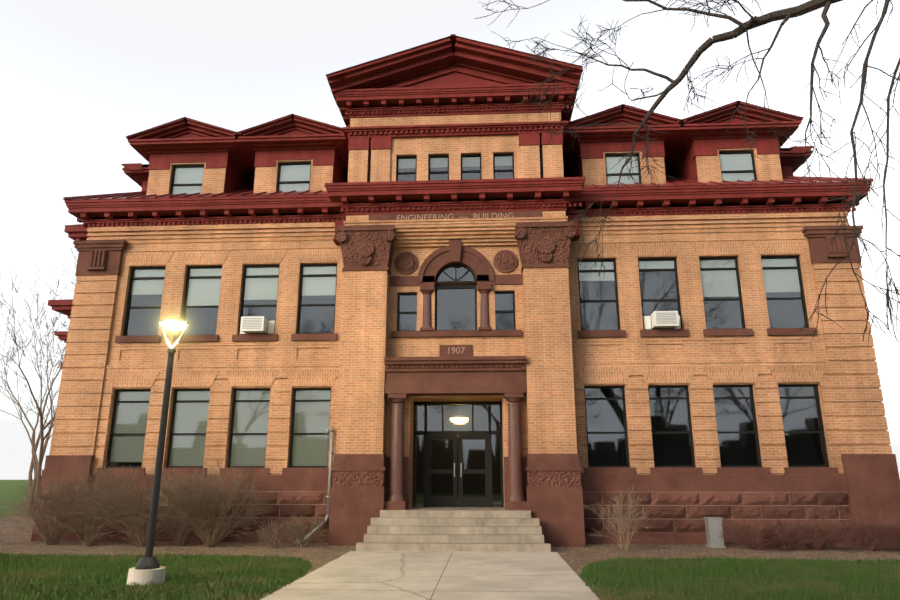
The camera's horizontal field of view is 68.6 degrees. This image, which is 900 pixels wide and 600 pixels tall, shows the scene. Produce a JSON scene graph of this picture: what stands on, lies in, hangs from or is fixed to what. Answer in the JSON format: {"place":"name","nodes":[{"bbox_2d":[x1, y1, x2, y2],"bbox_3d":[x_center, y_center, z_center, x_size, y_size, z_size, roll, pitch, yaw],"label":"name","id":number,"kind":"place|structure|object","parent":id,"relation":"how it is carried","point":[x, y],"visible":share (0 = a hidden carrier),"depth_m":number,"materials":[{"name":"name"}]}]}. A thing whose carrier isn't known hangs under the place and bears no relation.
{"place":"outdoors","nodes":[
{"label":"outdoors","id":0,"kind":"place"},
{"bbox_2d":[259,575,603,599],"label":"walkway edges","id":1,"kind":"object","parent":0,"point":[267,594],"depth_m":10.62,"materials":[{"name":"grey concrete"}]},
{"bbox_2d":[0,480,899,599],"bbox_3d":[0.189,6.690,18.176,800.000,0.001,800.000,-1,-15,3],"label":"ground","id":2,"kind":"structure","parent":0,"point":[10,487],"depth_m":11.70,"materials":[{"name":"green plant"}]},
{"bbox_2d":[127,566,165,585],"bbox_3d":[-5.210,4.733,11.335,0.600,0.240,0.600,-1,-15,3],"label":"lamp base","id":3,"kind":"object","parent":2,"relation":"on","point":[153,576],"visible":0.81,"depth_m":11.11,"materials":[{"name":"beige concrete"}]},
{"bbox_2d":[135,318,189,569],"bbox_3d":[-5.210,2.482,11.939,0.540,4.420,0.540,-1,-15,3],"label":"lamp post","id":4,"kind":"object","parent":2,"relation":"on","point":[149,560],"visible":0.9,"depth_m":11.80,"materials":[{"name":"black metal"}]},
{"bbox_2d":[161,322,184,329],"bbox_3d":[-5.210,0.507,12.468,0.460,0.090,0.460,-1,-15,3],"label":"lamp lens","id":5,"kind":"object","parent":4,"relation":"attached to","point":[174,325],"visible":0.98,"depth_m":12.36,"materials":[{"name":"white glass"}]},
{"bbox_2d":[0,515,355,573],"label":"bed","id":6,"kind":"object","parent":2,"relation":"on","point":[9,536],"visible":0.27,"depth_m":16.72,"materials":[{"name":"brown soil"}]},
{"bbox_2d":[0,245,77,516],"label":"tree","id":7,"kind":"object","parent":6,"relation":"on","point":[35,464],"visible":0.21,"depth_m":31.34,"materials":[{"name":"brown plant"}]},
{"bbox_2d":[0,457,662,551],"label":"shrubs","id":8,"kind":"object","parent":6,"relation":"on","point":[197,512],"visible":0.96,"depth_m":17.20,"materials":[{"name":"brown plant"}]},
{"bbox_2d":[261,551,599,599],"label":"walk","id":9,"kind":"structure","parent":2,"relation":"on","point":[365,575],"depth_m":11.76,"materials":[{"name":"beige concrete"}]},
{"bbox_2d":[281,554,516,599],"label":"walk joints","id":10,"kind":"object","parent":9,"relation":"attached to","point":[407,590],"visible":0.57,"depth_m":10.49,"materials":[{"name":"grey concrete"}]},
{"bbox_2d":[551,544,899,575],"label":"bed","id":11,"kind":"object","parent":2,"relation":"on","point":[579,557],"visible":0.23,"depth_m":15.63,"materials":[{"name":"brown soil"}]},
{"bbox_2d":[0,539,895,567],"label":"leaf litter","id":12,"kind":"object","parent":11,"relation":"on","point":[353,545],"visible":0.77,"depth_m":16.22,"materials":[{"name":"brown plant"}]},
{"bbox_2d":[704,517,725,547],"bbox_3d":[6.830,6.005,17.049,0.400,0.740,0.340,-1,-15,3],"label":"utility box","id":13,"kind":"object","parent":11,"relation":"on","point":[713,525],"visible":0.88,"depth_m":16.93,"materials":[{"name":"grey metal"}]},
{"bbox_2d":[718,507,899,551],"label":"shrubs","id":14,"kind":"object","parent":11,"relation":"on","point":[769,536],"visible":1,"depth_m":16.36,"materials":[{"name":"brown plant"}]},
{"bbox_2d":[0,0,899,479],"label":"sky","id":15,"kind":"structure","parent":0,"point":[78,78],"materials":[{"name":"white"}]},
{"bbox_2d":[387,293,525,501],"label":"columns","id":16,"kind":"structure","parent":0,"point":[396,486],"depth_m":18.26,"materials":[{"name":"brown stone"}]},
{"bbox_2d":[31,38,899,546],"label":"building","id":17,"kind":"structure","parent":0,"point":[553,346],"depth_m":19.80,"materials":[{"name":"orange brick"}]},
{"bbox_2d":[240,316,274,333],"bbox_3d":[-5.908,0.766,19.986,1.060,0.440,0.480,-1,-15,3],"label":"ac unit","id":18,"kind":"object","parent":17,"relation":"attached to","point":[265,322],"visible":0.83,"depth_m":19.81,"materials":[{"name":"white metal"}]},
{"bbox_2d":[242,318,261,328],"bbox_3d":[-5.921,0.701,19.756,0.580,0.328,0.010,-1,-15,3],"label":"air conditioner grille","id":19,"kind":"object","parent":18,"relation":"attached to","point":[252,323],"visible":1,"depth_m":19.75,"materials":[{"name":"white plastic"}]},
{"bbox_2d":[110,156,511,465],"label":"window blinds","id":20,"kind":"object","parent":17,"relation":"attached to","point":[241,458],"depth_m":19.59,"materials":[{"name":"grey fabric"}]},
{"bbox_2d":[294,426,333,543],"bbox_3d":[-3.751,5.097,18.391,1.022,3.161,0.208,8,-17,-26],"label":"downpipe","id":21,"kind":"object","parent":17,"relation":"attached to","point":[331,453],"visible":0.77,"depth_m":18.56,"materials":[{"name":"grey metal"}]},
{"bbox_2d":[356,507,550,551],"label":"steps","id":22,"kind":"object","parent":17,"relation":"attached to","point":[480,529],"visible":0.92,"depth_m":16.68,"materials":[{"name":"beige concrete"}]},
{"bbox_2d":[397,213,512,219],"bbox_3d":[0.144,-2.491,19.773,3.491,0.189,0.024,-1,-15,3],"label":"building sign lettering","id":23,"kind":"object","parent":17,"relation":"attached to","point":[448,216],"visible":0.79,"depth_m":19.79,"materials":[{"name":"brown stone"}]},
{"bbox_2d":[332,226,580,486],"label":"carved ornaments","id":24,"kind":"object","parent":17,"relation":"attached to","point":[543,245],"visible":0.94,"depth_m":19.31},
{"bbox_2d":[448,347,464,353],"bbox_3d":[0.196,1.471,19.222,0.483,0.189,0.024,-1,-15,3],"label":"text","id":25,"kind":"object","parent":17,"relation":"attached to","point":[456,349],"visible":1,"depth_m":19.21,"materials":[{"name":"brown stone"}]},
{"bbox_2d":[415,503,500,506],"bbox_3d":[0.316,6.465,20.614,3.260,0.097,2.900,-1,-15,3],"label":"threshold","id":26,"kind":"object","parent":17,"relation":"attached to","point":[422,505],"depth_m":20.52,"materials":[{"name":"brown"}]},
{"bbox_2d":[107,240,826,386],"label":"lintel","id":27,"kind":"structure","parent":17,"relation":"attached to","point":[590,375],"depth_m":19.76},
{"bbox_2d":[106,151,828,507],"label":"window frames","id":28,"kind":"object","parent":17,"relation":"attached to","point":[458,437],"visible":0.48,"depth_m":19.68,"materials":[{"name":"black metal"}]},
{"bbox_2d":[85,491,852,532],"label":"stone foundation wall","id":29,"kind":"structure","parent":17,"relation":"attached to","point":[679,515],"depth_m":17.96,"materials":[{"name":"brown stone"}]},
{"bbox_2d":[103,491,850,532],"bbox_3d":[0.195,5.915,18.490,21.240,1.060,0.395,-1,-15,3],"label":"building joint","id":30,"kind":"object","parent":17,"relation":"attached to","point":[584,518],"depth_m":18.04,"materials":[{"name":"concrete"}]},
{"bbox_2d":[643,311,680,328],"bbox_3d":[6.273,0.593,19.339,1.060,0.440,0.480,-1,-15,3],"label":"ac unit","id":31,"kind":"object","parent":17,"relation":"attached to","point":[649,321],"visible":0.9,"depth_m":19.17,"materials":[{"name":"white metal"}]},
{"bbox_2d":[656,313,676,323],"bbox_3d":[6.260,0.527,19.109,0.580,0.328,0.010,-1,-15,3],"label":"air conditioner grille","id":32,"kind":"object","parent":31,"relation":"attached to","point":[666,318],"visible":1,"depth_m":19.10,"materials":[{"name":"white plastic"}]},
{"bbox_3d":[0.307,3.498,21.254,0.024,0.640,0.021,-1,-15,3],"label":"bowl rod","id":33,"kind":"object","parent":17,"relation":"attached to","visible":0},
{"bbox_2d":[451,418,467,422],"bbox_3d":[0.307,3.874,21.153,0.560,0.140,0.560,-1,-15,3],"label":"bowl lamp","id":34,"kind":"object","parent":33,"relation":"hanging from","point":[460,419],"depth_m":20.97,"materials":[{"name":"white glass"}]},
{"bbox_2d":[131,153,800,305],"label":"window blinds","id":35,"kind":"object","parent":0,"point":[775,285],"depth_m":20.69,"materials":[{"name":"grey fabric"}]},
{"bbox_2d":[63,34,873,225],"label":"cornice","id":36,"kind":"structure","parent":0,"point":[670,181],"depth_m":21.42,"materials":[{"name":"red wood"}]},
{"bbox_2d":[475,0,899,343],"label":"tree","id":37,"kind":"object","parent":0,"point":[786,14],"visible":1,"depth_m":7.07,"materials":[{"name":"brown plant"}]}
]}

